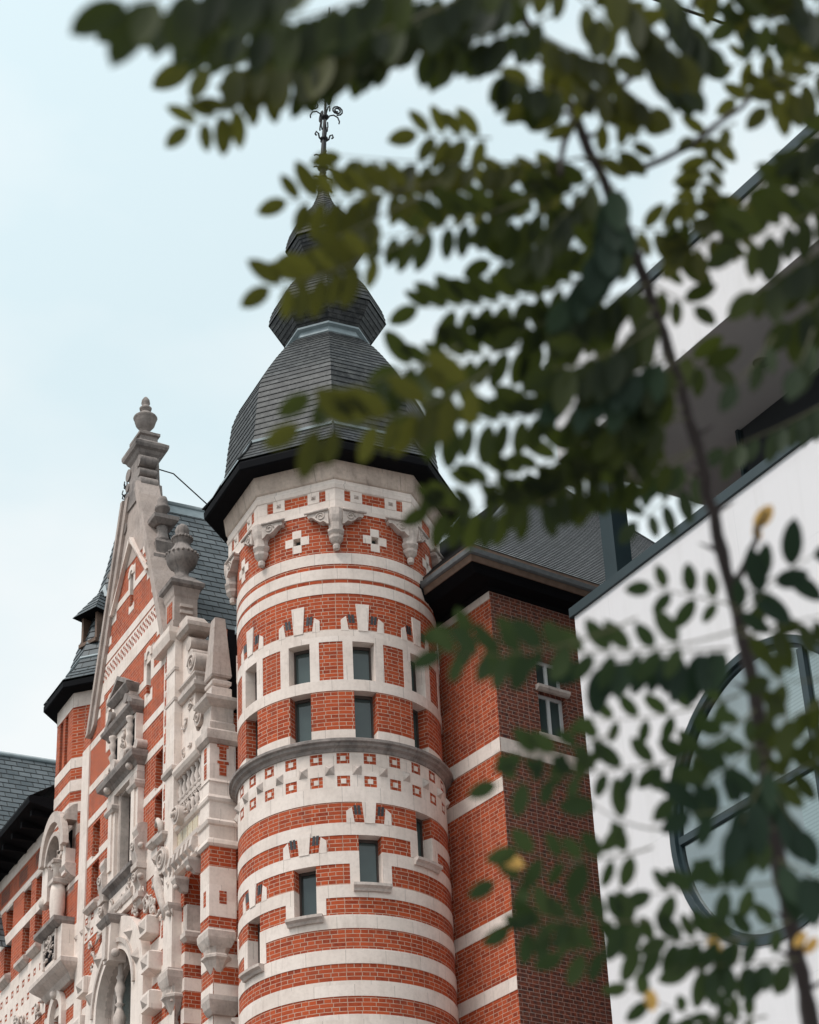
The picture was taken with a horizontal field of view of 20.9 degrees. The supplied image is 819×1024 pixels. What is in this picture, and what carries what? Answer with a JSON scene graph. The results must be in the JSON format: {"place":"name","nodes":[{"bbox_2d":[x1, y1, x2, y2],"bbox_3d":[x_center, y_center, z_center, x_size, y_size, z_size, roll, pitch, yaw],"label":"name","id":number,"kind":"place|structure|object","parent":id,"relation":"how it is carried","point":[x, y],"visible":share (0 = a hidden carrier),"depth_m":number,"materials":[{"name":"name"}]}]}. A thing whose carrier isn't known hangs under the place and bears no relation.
{"place":"outdoors","nodes":[
{"label":"outdoors","id":0,"kind":"place"},
{"bbox_2d":[0,0,818,759],"label":"sky","id":1,"kind":"structure","parent":0,"point":[125,272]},
{"bbox_2d":[69,0,818,1023],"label":"tree","id":2,"kind":"object","parent":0,"point":[333,54],"visible":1,"depth_m":2.48,"materials":[{"name":"green plant"}]},
{"label":"ground","id":3,"kind":"structure","parent":0,"visible":0},
{"bbox_2d":[0,784,54,1023],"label":"brick wing","id":4,"kind":"structure","parent":3,"relation":"on","point":[24,917],"depth_m":45.81,"materials":[{"name":"red brick"}]},
{"bbox_2d":[43,481,127,833],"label":"stair turret","id":5,"kind":"object","parent":4,"relation":"on","point":[66,706],"visible":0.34,"depth_m":45.30,"materials":[{"name":"red brick"}]},
{"bbox_2d":[29,803,79,1023],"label":"stone aedicule","id":6,"kind":"object","parent":3,"relation":"on","point":[51,987],"visible":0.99,"depth_m":42.70,"materials":[{"name":"beige stone"}]},
{"bbox_2d":[73,397,238,1023],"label":"gabled house","id":7,"kind":"structure","parent":3,"relation":"on","point":[155,937],"depth_m":39.73,"materials":[{"name":"beige stone"}]},
{"bbox_2d":[111,956,130,1023],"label":"arch window","id":8,"kind":"structure","parent":7,"relation":"in","point":[121,1002],"depth_m":39.14,"materials":[{"name":"stone"}]},
{"bbox_2d":[128,797,130,861],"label":"window","id":9,"kind":"structure","parent":7,"relation":"in","point":[129,797],"depth_m":40.78,"materials":[{"name":"grey glass"}]},
{"bbox_2d":[202,7,458,1023],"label":"tower","id":10,"kind":"structure","parent":3,"relation":"on","point":[340,781],"depth_m":36.23,"materials":[{"name":"red brick"}]},
{"bbox_2d":[255,672,256,700],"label":"window","id":11,"kind":"structure","parent":10,"relation":"in","point":[256,672],"depth_m":37.19,"materials":[{"name":"white glass"}]},
{"bbox_2d":[256,720,257,755],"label":"window","id":12,"kind":"structure","parent":10,"relation":"in","point":[257,720],"depth_m":36.70,"materials":[{"name":"grey glass"}]},
{"bbox_2d":[258,923,259,962],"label":"window","id":13,"kind":"structure","parent":10,"relation":"in","point":[259,923],"depth_m":34.83,"materials":[{"name":"grey glass"}]},
{"bbox_2d":[294,649,309,684],"bbox_3d":[-1.731,2.602,36.561,0.371,0.700,0.128,-7,-32,7],"label":"window","id":14,"kind":"structure","parent":10,"relation":"in","point":[301,659],"depth_m":36.60,"materials":[{"name":"grey glass"}]},
{"bbox_2d":[295,698,311,742],"bbox_3d":[-1.688,3.442,36.049,0.371,0.870,0.128,-7,-32,7],"label":"window","id":15,"kind":"structure","parent":10,"relation":"in","point":[303,730],"depth_m":36.09,"materials":[{"name":"grey glass"}]},
{"bbox_2d":[299,871,316,915],"bbox_3d":[-1.542,5.978,34.499,0.371,0.820,0.125,-7,-32,7],"label":"window","id":16,"kind":"structure","parent":10,"relation":"in","point":[307,881],"depth_m":34.54,"materials":[{"name":"grey glass"}]},
{"bbox_2d":[352,646,371,680],"bbox_3d":[-0.797,2.543,36.544,0.371,0.700,0.116,1,-32,-7],"label":"window","id":17,"kind":"structure","parent":10,"relation":"in","point":[361,655],"depth_m":36.57,"materials":[{"name":"grey glass"}]},
{"bbox_2d":[354,695,373,737],"bbox_3d":[-0.753,3.384,36.032,0.371,0.870,0.116,1,-32,-7],"label":"window","id":18,"kind":"structure","parent":10,"relation":"in","point":[364,726],"depth_m":36.07,"materials":[{"name":"grey glass"}]},
{"bbox_2d":[359,839,378,881],"bbox_3d":[-0.651,5.512,34.734,0.371,0.820,0.115,1,-32,-7],"label":"window","id":19,"kind":"structure","parent":10,"relation":"in","point":[368,849],"depth_m":34.77,"materials":[{"name":"grey glass"}]},
{"bbox_2d":[411,661,416,691],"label":"window","id":20,"kind":"structure","parent":10,"relation":"in","point":[413,672],"depth_m":37.11,"materials":[{"name":"black glass"}]},
{"bbox_2d":[413,709,418,747],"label":"window","id":21,"kind":"structure","parent":10,"relation":"in","point":[415,714],"depth_m":36.64,"materials":[{"name":"black glass"}]},
{"bbox_2d":[416,818,423,856],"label":"window","id":22,"kind":"structure","parent":10,"relation":"in","point":[418,822],"depth_m":35.60,"materials":[{"name":"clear glass"}]},
{"bbox_2d":[419,491,654,1023],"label":"brick annex","id":23,"kind":"object","parent":3,"relation":"on","point":[537,575],"visible":0.27,"depth_m":36.52,"materials":[{"name":"brick"}]},
{"bbox_2d":[536,662,559,688],"bbox_3d":[2.291,2.803,37.578,0.580,0.540,0.050,18,-37,-31],"label":"window","id":24,"kind":"structure","parent":23,"relation":"in","point":[542,671],"depth_m":37.60,"materials":[{"name":"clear glass"}]},
{"bbox_2d":[538,694,563,735],"bbox_3d":[2.324,3.443,37.188,0.580,0.760,0.050,18,-37,-31],"label":"window","id":25,"kind":"structure","parent":23,"relation":"in","point":[550,709],"depth_m":37.25,"materials":[{"name":"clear glass"}]},
{"bbox_2d":[556,128,818,1023],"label":"white modern building","id":26,"kind":"structure","parent":3,"relation":"on","point":[785,483],"depth_m":32.24,"materials":[{"name":"white paint"}]},
{"bbox_2d":[653,0,772,44],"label":"overhead cable","id":27,"kind":"object","parent":26,"relation":"attached to","point":[699,14],"visible":0.08,"depth_m":19.99,"materials":[{"name":"black metal"}]},
{"bbox_2d":[669,634,818,945],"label":"round window","id":28,"kind":"structure","parent":26,"relation":"in","point":[685,848],"depth_m":30.63,"materials":[{"name":"grey glass"}]},
{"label":"pavement","id":29,"kind":"structure","parent":0,"visible":0},
{"bbox_2d":[0,751,180,1023],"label":"cross roof house","id":30,"kind":"structure","parent":29,"relation":"on","point":[23,778],"depth_m":52.44,"materials":[{"name":"tile"}]}
]}

